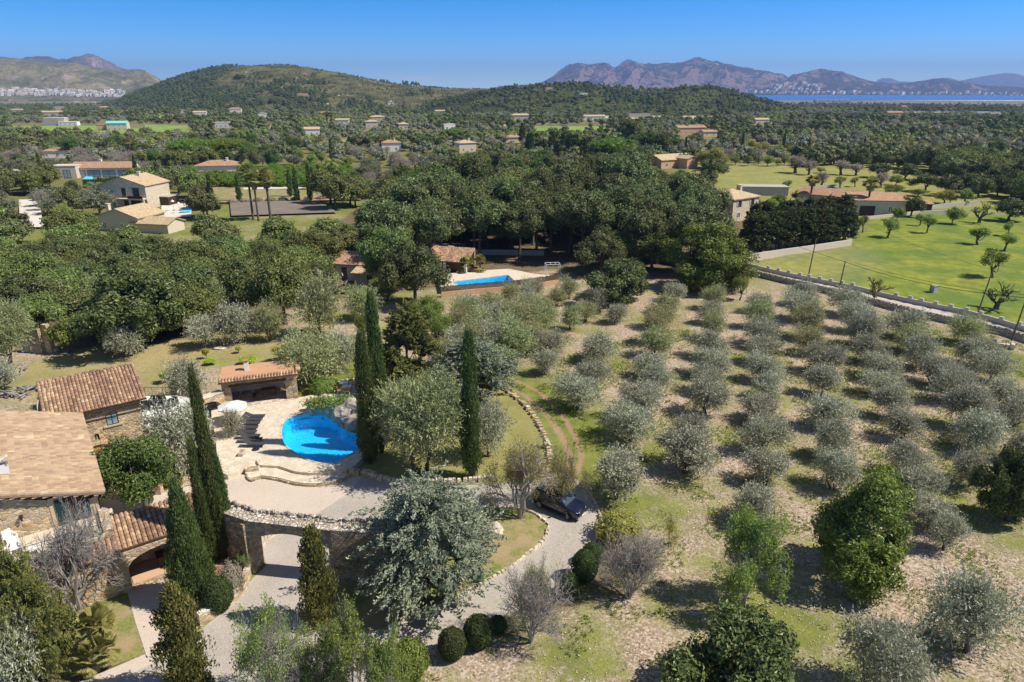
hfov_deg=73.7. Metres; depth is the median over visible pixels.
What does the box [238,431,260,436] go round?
sun lounger
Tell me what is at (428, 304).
almond tree
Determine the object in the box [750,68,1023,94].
mountain
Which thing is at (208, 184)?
italian cypress
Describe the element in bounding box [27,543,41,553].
white table
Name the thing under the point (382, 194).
tall holm oak
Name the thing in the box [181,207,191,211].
swimming pool
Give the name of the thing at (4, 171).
holm oak
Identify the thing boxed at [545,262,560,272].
pergola
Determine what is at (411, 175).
aleppo pine
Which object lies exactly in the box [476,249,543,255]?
garden wall
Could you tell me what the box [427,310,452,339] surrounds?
almond tree
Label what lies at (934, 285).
overhead wire
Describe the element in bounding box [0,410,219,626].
farmhouse
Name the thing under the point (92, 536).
bare tree
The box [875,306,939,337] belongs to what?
olive tree
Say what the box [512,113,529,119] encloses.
house
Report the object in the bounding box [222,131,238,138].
aleppo pine
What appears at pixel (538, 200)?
tall holm oak
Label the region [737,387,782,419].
olive tree
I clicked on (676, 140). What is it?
aleppo pine
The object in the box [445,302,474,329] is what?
olive tree
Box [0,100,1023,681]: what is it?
ground
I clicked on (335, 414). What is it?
boulder
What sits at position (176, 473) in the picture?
dark low bush
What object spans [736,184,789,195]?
house
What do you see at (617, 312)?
olive tree
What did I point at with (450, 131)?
umbrella pine
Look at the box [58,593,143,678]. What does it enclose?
lawn
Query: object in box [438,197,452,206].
tall holm oak
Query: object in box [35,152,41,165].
italian cypress
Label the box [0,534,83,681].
spreading juniper
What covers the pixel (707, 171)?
carob tree
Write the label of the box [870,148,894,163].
carob tree
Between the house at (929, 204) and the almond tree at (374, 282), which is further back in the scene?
the house at (929, 204)
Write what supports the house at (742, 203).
on the ground at (904, 252)
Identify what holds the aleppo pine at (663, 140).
on the ground at (904, 252)
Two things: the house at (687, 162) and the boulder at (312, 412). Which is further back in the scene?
the house at (687, 162)
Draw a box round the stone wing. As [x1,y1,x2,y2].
[36,363,146,459]
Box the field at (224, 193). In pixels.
[212,186,347,201]
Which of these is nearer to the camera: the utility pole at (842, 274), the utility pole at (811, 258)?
the utility pole at (842, 274)
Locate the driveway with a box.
[117,474,599,681]
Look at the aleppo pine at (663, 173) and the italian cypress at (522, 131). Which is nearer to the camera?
the aleppo pine at (663, 173)
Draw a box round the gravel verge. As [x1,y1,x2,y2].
[453,525,574,619]
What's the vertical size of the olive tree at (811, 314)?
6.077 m
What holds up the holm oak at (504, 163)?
on the ground at (904, 252)
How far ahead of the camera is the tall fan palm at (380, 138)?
372.84 m
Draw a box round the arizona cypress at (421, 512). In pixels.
[335,460,507,643]
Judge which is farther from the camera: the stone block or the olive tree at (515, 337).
the stone block
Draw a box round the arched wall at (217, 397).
[202,389,224,407]
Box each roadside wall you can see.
[743,262,1023,330]
[750,269,1023,341]
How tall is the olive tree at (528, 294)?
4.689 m
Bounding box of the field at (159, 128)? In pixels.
[144,125,190,131]
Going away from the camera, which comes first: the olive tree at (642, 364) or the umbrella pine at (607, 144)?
the olive tree at (642, 364)
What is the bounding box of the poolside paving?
[440,269,549,290]
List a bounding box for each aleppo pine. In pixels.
[49,138,62,146]
[55,137,64,144]
[59,134,78,149]
[110,134,122,144]
[120,138,136,151]
[144,148,158,160]
[187,133,198,138]
[217,149,234,159]
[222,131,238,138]
[236,143,254,155]
[238,141,258,152]
[246,133,258,144]
[256,143,269,152]
[262,150,273,164]
[263,148,282,163]
[282,135,291,144]
[289,136,302,147]
[390,162,412,176]
[403,169,423,178]
[420,136,429,142]
[461,151,474,160]
[507,156,526,166]
[529,156,546,169]
[534,147,552,160]
[539,153,555,168]
[581,153,595,166]
[627,134,638,143]
[634,128,658,145]
[639,137,650,146]
[649,132,673,149]
[658,168,668,179]
[670,137,680,147]
[826,137,835,144]
[970,142,982,146]
[986,139,1006,150]
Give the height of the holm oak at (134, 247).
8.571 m
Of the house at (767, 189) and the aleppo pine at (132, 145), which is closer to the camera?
the house at (767, 189)
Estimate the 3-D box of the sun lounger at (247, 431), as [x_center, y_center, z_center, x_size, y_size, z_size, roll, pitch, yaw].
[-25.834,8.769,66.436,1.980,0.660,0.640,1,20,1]
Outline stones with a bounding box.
[445,306,1023,681]
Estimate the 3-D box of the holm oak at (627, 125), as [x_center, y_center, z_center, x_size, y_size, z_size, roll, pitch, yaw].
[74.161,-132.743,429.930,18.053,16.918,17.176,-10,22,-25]
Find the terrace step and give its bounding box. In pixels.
[245,463,348,485]
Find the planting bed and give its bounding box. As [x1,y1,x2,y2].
[193,556,243,619]
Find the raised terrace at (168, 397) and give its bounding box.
[140,387,189,454]
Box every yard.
[19,199,42,226]
[161,200,190,216]
[230,200,336,215]
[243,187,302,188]
[294,195,332,202]
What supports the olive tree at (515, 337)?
on the ground at (904, 252)
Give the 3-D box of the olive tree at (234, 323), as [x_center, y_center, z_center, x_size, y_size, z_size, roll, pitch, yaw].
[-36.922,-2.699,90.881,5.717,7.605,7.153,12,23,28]
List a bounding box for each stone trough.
[237,449,245,456]
[245,465,259,471]
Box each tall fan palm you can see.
[122,137,131,159]
[134,152,146,161]
[239,159,254,219]
[246,169,259,220]
[256,168,274,217]
[323,111,329,123]
[377,135,383,148]
[462,129,470,139]
[730,136,737,149]
[806,175,821,196]
[862,176,879,196]
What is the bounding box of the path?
[81,579,196,681]
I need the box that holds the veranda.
[437,246,474,272]
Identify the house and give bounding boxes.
[42,111,62,115]
[42,117,68,125]
[42,147,71,157]
[53,106,66,109]
[53,164,80,178]
[58,121,79,125]
[72,159,140,177]
[96,124,106,130]
[96,203,165,230]
[97,171,169,207]
[106,121,129,129]
[127,216,185,233]
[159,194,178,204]
[193,111,206,114]
[194,157,241,171]
[214,122,233,127]
[218,359,299,405]
[229,107,241,112]
[258,113,266,117]
[304,127,319,135]
[333,250,365,280]
[335,118,349,123]
[350,266,380,286]
[365,119,377,127]
[370,114,384,119]
[381,138,401,151]
[398,122,408,128]
[411,240,454,270]
[442,124,454,128]
[453,138,476,152]
[506,133,520,142]
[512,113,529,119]
[583,115,604,119]
[627,113,650,116]
[652,153,686,168]
[673,125,706,134]
[675,154,697,168]
[698,129,717,136]
[718,185,760,221]
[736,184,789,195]
[752,118,769,122]
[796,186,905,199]
[813,99,850,102]
[845,192,908,216]
[884,111,903,115]
[905,200,934,211]
[976,112,1000,113]
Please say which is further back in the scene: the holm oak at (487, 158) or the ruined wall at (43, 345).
the holm oak at (487, 158)
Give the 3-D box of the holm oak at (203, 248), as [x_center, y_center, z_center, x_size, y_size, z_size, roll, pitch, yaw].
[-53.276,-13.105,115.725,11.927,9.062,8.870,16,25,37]
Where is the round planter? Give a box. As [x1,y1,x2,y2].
[179,468,189,484]
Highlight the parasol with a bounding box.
[218,400,246,422]
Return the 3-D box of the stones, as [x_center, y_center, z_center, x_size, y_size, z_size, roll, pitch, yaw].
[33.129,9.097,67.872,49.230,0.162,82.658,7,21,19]
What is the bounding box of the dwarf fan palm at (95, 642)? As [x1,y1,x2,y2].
[72,600,122,678]
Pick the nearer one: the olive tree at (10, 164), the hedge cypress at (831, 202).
the hedge cypress at (831, 202)
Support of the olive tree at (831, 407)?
on the ground at (904, 252)
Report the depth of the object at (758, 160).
307.75 m
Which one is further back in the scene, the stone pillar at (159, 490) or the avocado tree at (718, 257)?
the avocado tree at (718, 257)
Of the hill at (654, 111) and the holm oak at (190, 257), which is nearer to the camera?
the holm oak at (190, 257)
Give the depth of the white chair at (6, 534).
44.79 m
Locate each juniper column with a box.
[143,580,219,681]
[295,522,341,628]
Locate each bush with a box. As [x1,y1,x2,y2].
[158,370,167,379]
[163,462,188,489]
[201,348,209,358]
[203,358,217,364]
[239,355,256,363]
[270,343,290,359]
[590,504,644,548]
[631,537,661,568]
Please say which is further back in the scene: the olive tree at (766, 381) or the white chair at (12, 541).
the olive tree at (766, 381)
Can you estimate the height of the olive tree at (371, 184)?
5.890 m
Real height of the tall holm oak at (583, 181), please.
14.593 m
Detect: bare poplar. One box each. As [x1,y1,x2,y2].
[101,131,109,138]
[116,149,128,160]
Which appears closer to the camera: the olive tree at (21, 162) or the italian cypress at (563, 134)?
the olive tree at (21, 162)
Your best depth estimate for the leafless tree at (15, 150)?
333.13 m
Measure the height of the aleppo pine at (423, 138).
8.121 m
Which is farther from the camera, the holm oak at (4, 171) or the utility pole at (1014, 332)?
the holm oak at (4, 171)
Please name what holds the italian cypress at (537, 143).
on the ground at (904, 252)
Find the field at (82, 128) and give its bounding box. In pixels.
[13,126,97,131]
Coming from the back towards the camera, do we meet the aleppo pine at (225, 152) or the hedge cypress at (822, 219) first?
the aleppo pine at (225, 152)
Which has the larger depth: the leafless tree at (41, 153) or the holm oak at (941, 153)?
the leafless tree at (41, 153)
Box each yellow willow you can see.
[696,146,730,163]
[746,140,756,146]
[754,143,761,149]
[762,142,769,151]
[790,190,797,197]
[933,189,959,203]
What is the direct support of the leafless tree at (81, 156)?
on the ground at (904, 252)
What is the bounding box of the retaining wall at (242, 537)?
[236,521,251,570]
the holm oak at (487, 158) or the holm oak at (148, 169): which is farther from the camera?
the holm oak at (487, 158)
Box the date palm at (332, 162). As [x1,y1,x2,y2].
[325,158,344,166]
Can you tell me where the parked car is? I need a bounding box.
[532,485,587,519]
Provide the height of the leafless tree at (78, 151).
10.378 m
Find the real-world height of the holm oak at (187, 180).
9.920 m
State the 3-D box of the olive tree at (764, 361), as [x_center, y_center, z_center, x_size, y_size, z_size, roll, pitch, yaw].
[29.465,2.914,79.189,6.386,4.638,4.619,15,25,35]
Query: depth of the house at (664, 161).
295.71 m
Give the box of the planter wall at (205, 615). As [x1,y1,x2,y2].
[196,563,251,625]
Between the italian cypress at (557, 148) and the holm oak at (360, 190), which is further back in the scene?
the italian cypress at (557, 148)
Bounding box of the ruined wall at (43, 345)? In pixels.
[20,323,55,353]
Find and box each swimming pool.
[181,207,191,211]
[280,413,358,463]
[452,275,514,285]
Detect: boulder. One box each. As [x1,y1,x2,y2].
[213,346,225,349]
[305,400,318,415]
[317,394,328,414]
[324,398,339,418]
[331,406,345,427]
[337,397,355,419]
[343,414,357,432]
[352,402,356,413]
[488,521,503,536]
[543,439,550,445]
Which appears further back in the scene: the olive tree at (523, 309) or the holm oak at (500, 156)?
the holm oak at (500, 156)
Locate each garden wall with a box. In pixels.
[261,534,275,547]
[344,468,375,478]
[374,473,491,484]
[453,381,552,477]
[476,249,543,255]
[814,184,838,187]
[869,210,946,218]
[932,201,977,208]
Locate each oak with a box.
[0,164,21,194]
[0,177,13,192]
[0,206,7,217]
[0,208,35,235]
[0,218,33,243]
[0,235,19,249]
[0,246,11,263]
[0,247,64,280]
[0,271,82,327]
[3,239,65,260]
[9,164,54,190]
[15,291,68,331]
[16,171,42,191]
[18,162,62,186]
[25,168,53,187]
[27,263,92,300]
[37,231,64,244]
[38,209,85,232]
[41,220,99,237]
[47,235,81,257]
[48,186,80,206]
[49,256,110,305]
[56,252,85,263]
[62,239,112,257]
[68,240,124,266]
[68,302,104,330]
[76,211,103,229]
[78,226,121,247]
[80,290,96,305]
[94,250,145,277]
[106,224,144,239]
[107,226,142,239]
[112,235,157,258]
[121,265,171,279]
[123,233,173,243]
[124,261,149,270]
[132,165,155,173]
[137,260,171,270]
[141,233,176,255]
[150,169,176,187]
[152,279,223,325]
[160,164,188,194]
[164,148,191,165]
[165,238,232,264]
[166,248,220,280]
[166,258,227,301]
[176,168,206,192]
[184,186,220,213]
[188,183,213,193]
[189,152,202,164]
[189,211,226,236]
[191,144,216,156]
[191,192,221,214]
[196,148,219,161]
[200,220,242,239]
[201,233,248,255]
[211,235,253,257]
[213,258,231,300]
[216,255,238,263]
[216,255,261,308]
[235,233,281,258]
[235,241,315,324]
[239,151,260,165]
[246,240,284,260]
[250,252,311,266]
[257,214,298,239]
[271,244,336,266]
[278,228,327,241]
[280,228,347,261]
[306,216,344,235]
[306,258,337,289]
[307,166,343,204]
[316,173,350,210]
[327,228,358,251]
[339,174,362,204]
[339,223,370,245]
[341,180,372,206]
[353,196,394,233]
[353,198,372,221]
[353,224,414,291]
[361,201,416,240]
[367,173,398,196]
[370,183,392,198]
[373,186,392,202]
[376,237,453,304]
[380,297,445,387]
[388,173,424,202]
[396,178,452,207]
[408,203,453,246]
[411,196,448,211]
[412,164,466,187]
[413,203,465,243]
[418,161,439,172]
[427,160,441,177]
[436,152,490,180]
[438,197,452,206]
[444,175,487,242]
[445,185,491,256]
[456,192,508,253]
[457,185,490,237]
[465,178,498,237]
[473,176,492,182]
[475,152,491,163]
[485,196,506,248]
[487,149,506,159]
[487,163,524,178]
[487,175,522,236]
[489,220,533,249]
[490,167,521,182]
[491,151,512,167]
[496,197,543,259]
[497,160,507,167]
[503,154,531,165]
[509,153,529,159]
[509,187,553,249]
[510,177,554,245]
[515,165,531,171]
[518,165,551,176]
[520,165,570,231]
[540,199,568,254]
[543,190,556,242]
[544,181,584,237]
[547,187,595,253]
[550,156,589,176]
[551,187,612,262]
[564,195,622,257]
[566,153,601,178]
[568,169,598,190]
[573,224,629,273]
[575,186,603,235]
[588,171,628,191]
[588,183,624,227]
[594,151,607,161]
[594,154,609,169]
[595,151,632,177]
[600,149,654,180]
[601,183,642,230]
[608,171,631,229]
[613,230,647,258]
[615,117,643,134]
[617,209,668,262]
[621,144,654,167]
[624,176,654,191]
[626,228,682,269]
[634,193,677,258]
[640,186,664,198]
[641,201,683,263]
[642,176,672,194]
[651,166,657,181]
[656,173,664,180]
[660,172,694,196]
[661,194,697,252]
[664,201,736,247]
[669,194,678,237]
[672,180,721,249]
[672,182,706,193]
[675,230,736,253]
[687,171,719,191]
[696,182,734,212]
[699,158,730,174]
[704,205,737,226]
[901,145,925,163]
[915,143,947,171]
[928,149,949,173]
[929,156,939,175]
[932,157,965,174]
[938,155,964,175]
[950,148,981,157]
[954,157,981,185]
[961,153,991,162]
[971,146,1000,154]
[973,155,1009,170]
[974,158,1013,175]
[986,154,1014,167]
[990,152,1008,156]
[1000,152,1023,158]
[1000,156,1019,172]
[1010,155,1023,170]
[1011,170,1023,193]
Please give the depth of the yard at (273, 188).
231.33 m
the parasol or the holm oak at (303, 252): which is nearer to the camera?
the parasol
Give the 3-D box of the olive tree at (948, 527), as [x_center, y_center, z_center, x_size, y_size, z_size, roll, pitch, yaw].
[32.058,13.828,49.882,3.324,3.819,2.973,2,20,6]
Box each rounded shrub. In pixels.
[308,376,338,395]
[394,635,429,681]
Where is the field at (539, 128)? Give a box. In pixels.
[534,126,610,131]
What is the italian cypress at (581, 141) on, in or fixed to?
on the ground at (904, 252)
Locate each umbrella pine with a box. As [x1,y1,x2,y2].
[163,137,214,150]
[204,137,253,150]
[441,128,468,134]
[587,136,636,152]
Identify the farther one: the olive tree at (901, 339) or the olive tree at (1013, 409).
the olive tree at (901, 339)
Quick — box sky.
[0,0,1023,100]
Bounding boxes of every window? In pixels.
[63,170,71,177]
[64,495,84,519]
[79,170,85,176]
[87,170,100,176]
[102,170,115,176]
[104,413,122,427]
[118,170,127,175]
[132,188,139,195]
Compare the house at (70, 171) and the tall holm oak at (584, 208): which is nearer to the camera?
the tall holm oak at (584, 208)
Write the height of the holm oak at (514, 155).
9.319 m
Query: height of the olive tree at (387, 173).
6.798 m
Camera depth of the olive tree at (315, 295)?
91.96 m
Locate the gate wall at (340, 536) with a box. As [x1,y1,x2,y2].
[223,500,388,581]
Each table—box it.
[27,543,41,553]
[154,547,167,567]
[261,386,275,394]
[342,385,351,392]
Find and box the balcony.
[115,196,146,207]
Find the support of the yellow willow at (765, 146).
on the ground at (904, 252)
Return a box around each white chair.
[0,528,18,544]
[6,537,22,553]
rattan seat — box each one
[140,400,150,411]
[149,395,165,405]
[167,396,178,406]
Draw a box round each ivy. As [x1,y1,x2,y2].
[298,392,338,412]
[319,390,355,410]
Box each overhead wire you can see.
[327,123,607,134]
[333,122,609,133]
[663,120,959,124]
[669,121,955,125]
[732,219,844,261]
[846,262,1023,297]
[847,260,1021,294]
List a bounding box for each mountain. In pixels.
[0,57,161,101]
[22,54,131,70]
[496,57,787,92]
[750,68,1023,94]
[876,73,1023,86]
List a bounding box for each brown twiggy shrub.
[217,558,246,593]
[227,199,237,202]
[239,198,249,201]
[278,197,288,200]
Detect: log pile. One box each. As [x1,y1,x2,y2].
[0,384,36,399]
[14,364,29,372]
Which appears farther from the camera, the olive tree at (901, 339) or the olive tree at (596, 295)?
the olive tree at (596, 295)
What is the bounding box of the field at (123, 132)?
[99,128,139,133]
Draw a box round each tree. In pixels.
[0,141,9,149]
[0,190,7,205]
[0,197,21,209]
[0,296,35,367]
[0,355,21,390]
[0,598,48,681]
[1,159,18,168]
[3,493,124,614]
[8,157,27,170]
[9,145,20,149]
[9,152,28,160]
[12,147,22,152]
[23,144,34,151]
[26,187,52,201]
[31,189,53,211]
[35,195,57,213]
[38,149,47,158]
[41,158,54,164]
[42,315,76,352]
[45,158,62,164]
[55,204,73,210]
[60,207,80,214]
[63,267,189,348]
[64,180,81,191]
[65,504,112,580]
[68,145,91,160]
[73,158,84,161]
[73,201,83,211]
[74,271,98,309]
[75,188,118,213]
[76,188,99,207]
[77,154,86,160]
[86,156,97,161]
[87,181,99,193]
[90,432,177,508]
[101,319,146,356]
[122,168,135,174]
[124,253,155,264]
[131,389,219,480]
[132,257,168,265]
[137,143,148,149]
[138,161,149,167]
[148,252,167,262]
[157,159,167,167]
[157,354,210,397]
[180,312,219,347]
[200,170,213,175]
[206,280,234,318]
[208,298,262,345]
[211,274,240,313]
[213,178,227,186]
[216,403,245,438]
[225,178,239,186]
[228,591,315,681]
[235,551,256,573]
[239,178,247,186]
[249,296,286,341]
[268,321,350,383]
[275,177,286,186]
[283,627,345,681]
[285,154,296,164]
[288,155,302,166]
[288,267,353,336]
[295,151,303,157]
[301,178,306,185]
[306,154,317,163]
[311,588,400,681]
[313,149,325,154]
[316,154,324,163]
[323,327,356,374]
[343,281,382,318]
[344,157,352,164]
[350,147,362,159]
[351,309,366,334]
[353,164,371,175]
[359,158,374,166]
[359,615,412,681]
[360,172,372,180]
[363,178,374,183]
[363,362,479,474]
[366,180,375,189]
[367,146,375,154]
[367,277,402,300]
[369,164,381,172]
[371,172,381,179]
[379,170,393,178]
[387,160,403,166]
[388,152,399,160]
[391,157,401,163]
[407,152,418,165]
[408,294,446,333]
[417,159,430,166]
[425,336,521,396]
[426,334,452,363]
[427,153,438,160]
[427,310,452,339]
[429,155,444,162]
[434,137,441,145]
[438,322,469,342]
[440,335,462,350]
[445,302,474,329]
[449,292,478,313]
[457,289,486,315]
[457,314,490,341]
[458,305,493,327]
[470,314,513,348]
[471,312,505,328]
[475,431,561,518]
[476,288,507,307]
[477,341,503,378]
[477,393,517,457]
[481,298,504,319]
[482,337,521,381]
[488,306,518,332]
[488,312,539,362]
[498,298,549,327]
[499,276,521,301]
[503,295,528,310]
[507,317,547,351]
[510,288,536,305]
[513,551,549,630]
[515,292,540,305]
[516,281,535,295]
[519,276,546,293]
[525,347,560,374]
[528,294,563,331]
[530,291,556,315]
[530,325,576,353]
[539,437,597,501]
[547,283,569,305]
[548,369,604,414]
[551,157,561,166]
[555,273,579,298]
[560,302,584,329]
[572,298,602,321]
[572,354,613,383]
[580,329,619,363]
[581,257,652,305]
[582,285,607,310]
[590,439,646,505]
[599,394,662,446]
[600,301,631,323]
[613,376,664,423]
[627,350,673,377]
[633,322,677,357]
[637,360,679,390]
[639,306,668,333]
[640,298,681,327]
[649,598,799,681]
[653,290,683,310]
[654,421,720,481]
[656,219,760,293]
[661,279,687,298]
[663,513,681,551]
[666,410,716,444]
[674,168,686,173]
[684,326,734,356]
[685,371,734,415]
[687,360,726,386]
[689,344,736,378]
[692,296,730,322]
[694,169,718,177]
[698,173,716,184]
[698,281,729,306]
[698,304,729,336]
[704,154,717,160]
[709,497,794,619]
[725,148,733,156]
[726,477,779,524]
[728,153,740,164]
[728,410,796,453]
[732,275,749,299]
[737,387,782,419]
[737,442,791,484]
[738,294,778,321]
[740,313,787,339]
[740,345,793,385]
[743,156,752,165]
[743,288,774,307]
[745,331,787,359]
[748,368,784,397]
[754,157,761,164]
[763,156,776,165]
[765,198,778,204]
[767,147,773,157]
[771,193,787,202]
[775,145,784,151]
[778,284,822,317]
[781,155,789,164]
[782,180,792,185]
[783,278,819,297]
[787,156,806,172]
[787,298,826,335]
[788,320,829,352]
[788,337,853,370]
[790,389,863,432]
[794,153,808,165]
[801,361,848,394]
[804,160,817,174]
[809,462,920,607]
[811,415,860,456]
[811,442,864,495]
[814,172,829,184]
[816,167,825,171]
[824,282,870,316]
[830,296,878,330]
[832,601,943,681]
[833,306,888,345]
[834,160,853,174]
[834,175,846,187]
[847,329,896,362]
[848,164,865,175]
[850,177,858,186]
[851,146,872,164]
[854,367,914,392]
[857,215,868,232]
[857,348,908,382]
[867,275,894,297]
[868,162,892,173]
[869,380,917,416]
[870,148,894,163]
[875,172,889,187]
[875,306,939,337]
[877,434,937,473]
[880,398,931,446]
[883,215,902,236]
[884,183,905,191]
[888,453,956,497]
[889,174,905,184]
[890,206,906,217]
[890,318,928,349]
[892,163,922,179]
[900,328,945,369]
[902,196,927,215]
[903,486,970,534]
[906,173,938,190]
[907,553,1023,667]
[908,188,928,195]
[914,349,968,385]
[915,213,923,225]
[921,213,938,232]
[923,363,982,401]
[925,506,976,552]
[934,172,964,190]
[940,378,1003,421]
[943,310,994,342]
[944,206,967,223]
[946,405,1013,458]
[950,330,1011,364]
[950,443,992,491]
[958,172,993,188]
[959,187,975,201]
[964,346,1023,380]
[967,176,997,197]
[967,226,991,244]
[968,443,1023,521]
[969,199,996,222]
[975,248,1010,277]
[980,279,1023,309]
[983,167,1003,192]
[986,175,1011,196]
[986,373,1023,404]
[990,388,1023,428]
[993,196,1023,220]
[999,232,1019,250]
[1001,183,1021,198]
[1001,427,1023,454]
[1003,221,1014,231]
[1004,169,1021,178]
[1007,177,1020,198]
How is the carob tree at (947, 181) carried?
on the ground at (904, 252)
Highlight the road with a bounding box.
[749,267,1023,332]
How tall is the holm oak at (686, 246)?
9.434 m
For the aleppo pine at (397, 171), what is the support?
on the ground at (904, 252)
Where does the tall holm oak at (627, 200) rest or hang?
on the ground at (904, 252)
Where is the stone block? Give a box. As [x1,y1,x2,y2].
[929,284,938,292]
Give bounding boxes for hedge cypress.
[737,211,764,250]
[741,201,763,229]
[744,210,774,251]
[748,212,776,250]
[758,208,783,249]
[760,199,776,213]
[766,211,788,249]
[768,203,781,211]
[772,208,794,248]
[775,208,802,247]
[778,199,790,211]
[785,206,810,246]
[787,199,798,210]
[794,204,818,245]
[795,200,805,228]
[797,205,820,245]
[802,196,818,208]
[803,205,830,244]
[808,206,836,243]
[815,196,830,208]
[817,204,841,242]
[826,196,838,223]
[828,207,842,241]
[829,194,839,206]
[833,203,848,240]
[837,193,854,207]
[838,206,858,240]
[844,206,860,239]
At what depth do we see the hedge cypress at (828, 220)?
147.86 m
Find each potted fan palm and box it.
[457,255,473,272]
[470,254,488,272]
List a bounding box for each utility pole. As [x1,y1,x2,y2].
[808,240,815,273]
[839,261,845,288]
[977,269,993,311]
[1011,304,1023,340]
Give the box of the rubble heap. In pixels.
[992,338,1014,349]
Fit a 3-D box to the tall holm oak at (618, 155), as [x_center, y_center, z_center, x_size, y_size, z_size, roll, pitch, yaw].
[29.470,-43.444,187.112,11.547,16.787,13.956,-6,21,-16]
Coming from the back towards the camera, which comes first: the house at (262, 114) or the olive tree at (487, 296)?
the house at (262, 114)
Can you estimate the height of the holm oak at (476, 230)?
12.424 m
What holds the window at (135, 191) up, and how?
in the house at (151, 188)
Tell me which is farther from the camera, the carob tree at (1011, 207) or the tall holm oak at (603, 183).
the carob tree at (1011, 207)
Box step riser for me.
[246,474,351,486]
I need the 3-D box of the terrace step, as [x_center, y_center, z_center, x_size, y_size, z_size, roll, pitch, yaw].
[-19.049,11.835,60.435,9.548,0.450,3.222,2,20,5]
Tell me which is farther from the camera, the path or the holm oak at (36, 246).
the holm oak at (36, 246)
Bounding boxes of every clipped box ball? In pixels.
[200,574,234,614]
[437,625,467,660]
[463,613,494,650]
[491,614,507,634]
[559,571,578,598]
[570,548,599,583]
[582,541,603,563]
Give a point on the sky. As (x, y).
(462, 44)
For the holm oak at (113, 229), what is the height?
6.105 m
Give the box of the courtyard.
[99,474,360,514]
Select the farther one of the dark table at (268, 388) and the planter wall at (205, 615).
the dark table at (268, 388)
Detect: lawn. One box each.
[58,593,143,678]
[299,507,547,631]
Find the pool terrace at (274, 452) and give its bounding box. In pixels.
[211,378,387,479]
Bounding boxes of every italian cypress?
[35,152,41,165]
[131,154,137,169]
[153,160,158,171]
[162,473,219,602]
[186,435,220,562]
[187,359,227,558]
[205,173,213,193]
[207,120,213,129]
[212,449,231,557]
[233,174,242,200]
[285,169,292,195]
[291,166,299,200]
[305,163,312,200]
[329,139,332,158]
[352,327,382,463]
[363,286,390,452]
[457,324,484,478]
[518,123,525,140]
[525,132,529,148]
[527,131,535,149]
[534,131,540,140]
[534,138,540,146]
[540,139,548,148]
[547,130,556,147]
[552,139,561,156]
[559,130,567,151]
[565,132,572,150]
[569,133,579,146]
[578,139,586,154]
[579,146,583,157]
[582,136,588,156]
[708,157,712,174]
[741,131,744,144]
[782,132,786,147]
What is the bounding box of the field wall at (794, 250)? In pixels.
[749,239,851,259]
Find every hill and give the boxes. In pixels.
[124,64,488,110]
[427,86,784,115]
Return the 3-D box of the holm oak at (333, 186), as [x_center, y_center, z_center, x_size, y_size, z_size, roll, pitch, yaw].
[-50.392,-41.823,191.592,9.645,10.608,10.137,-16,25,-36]
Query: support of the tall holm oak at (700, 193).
on the ground at (904, 252)
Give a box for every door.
[92,441,111,459]
[121,188,125,196]
[341,267,347,279]
[366,275,371,285]
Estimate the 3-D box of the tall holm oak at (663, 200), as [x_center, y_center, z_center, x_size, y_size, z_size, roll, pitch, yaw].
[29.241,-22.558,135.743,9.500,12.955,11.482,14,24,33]
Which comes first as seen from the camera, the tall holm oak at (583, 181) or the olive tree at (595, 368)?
the olive tree at (595, 368)
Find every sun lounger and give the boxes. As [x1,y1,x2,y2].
[236,427,256,432]
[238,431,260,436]
[239,419,260,423]
[240,424,258,429]
[240,435,262,440]
[242,414,262,420]
[242,438,265,447]
[244,412,265,419]
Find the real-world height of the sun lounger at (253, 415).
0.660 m
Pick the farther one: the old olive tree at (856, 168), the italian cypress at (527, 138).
the italian cypress at (527, 138)
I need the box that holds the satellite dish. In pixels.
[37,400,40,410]
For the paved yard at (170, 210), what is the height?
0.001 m
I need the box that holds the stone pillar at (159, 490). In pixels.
[154,484,163,494]
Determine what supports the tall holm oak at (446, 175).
on the ground at (904, 252)
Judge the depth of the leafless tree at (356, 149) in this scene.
328.24 m
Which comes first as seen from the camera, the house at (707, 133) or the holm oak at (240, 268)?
the holm oak at (240, 268)
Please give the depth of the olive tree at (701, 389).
70.19 m
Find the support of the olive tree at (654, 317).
on the ground at (904, 252)
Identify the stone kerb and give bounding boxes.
[387,524,549,626]
[501,506,549,524]
[585,487,601,541]
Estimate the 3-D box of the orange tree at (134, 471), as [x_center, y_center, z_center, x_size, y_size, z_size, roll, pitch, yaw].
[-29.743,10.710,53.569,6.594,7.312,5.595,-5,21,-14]
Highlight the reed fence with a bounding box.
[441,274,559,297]
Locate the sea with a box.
[755,95,1023,99]
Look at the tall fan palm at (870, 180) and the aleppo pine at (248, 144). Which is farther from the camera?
the aleppo pine at (248, 144)
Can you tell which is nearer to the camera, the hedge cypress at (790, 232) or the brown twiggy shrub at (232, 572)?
the brown twiggy shrub at (232, 572)
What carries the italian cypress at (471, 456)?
on the ground at (904, 252)
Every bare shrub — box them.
[496,555,578,645]
[595,521,666,598]

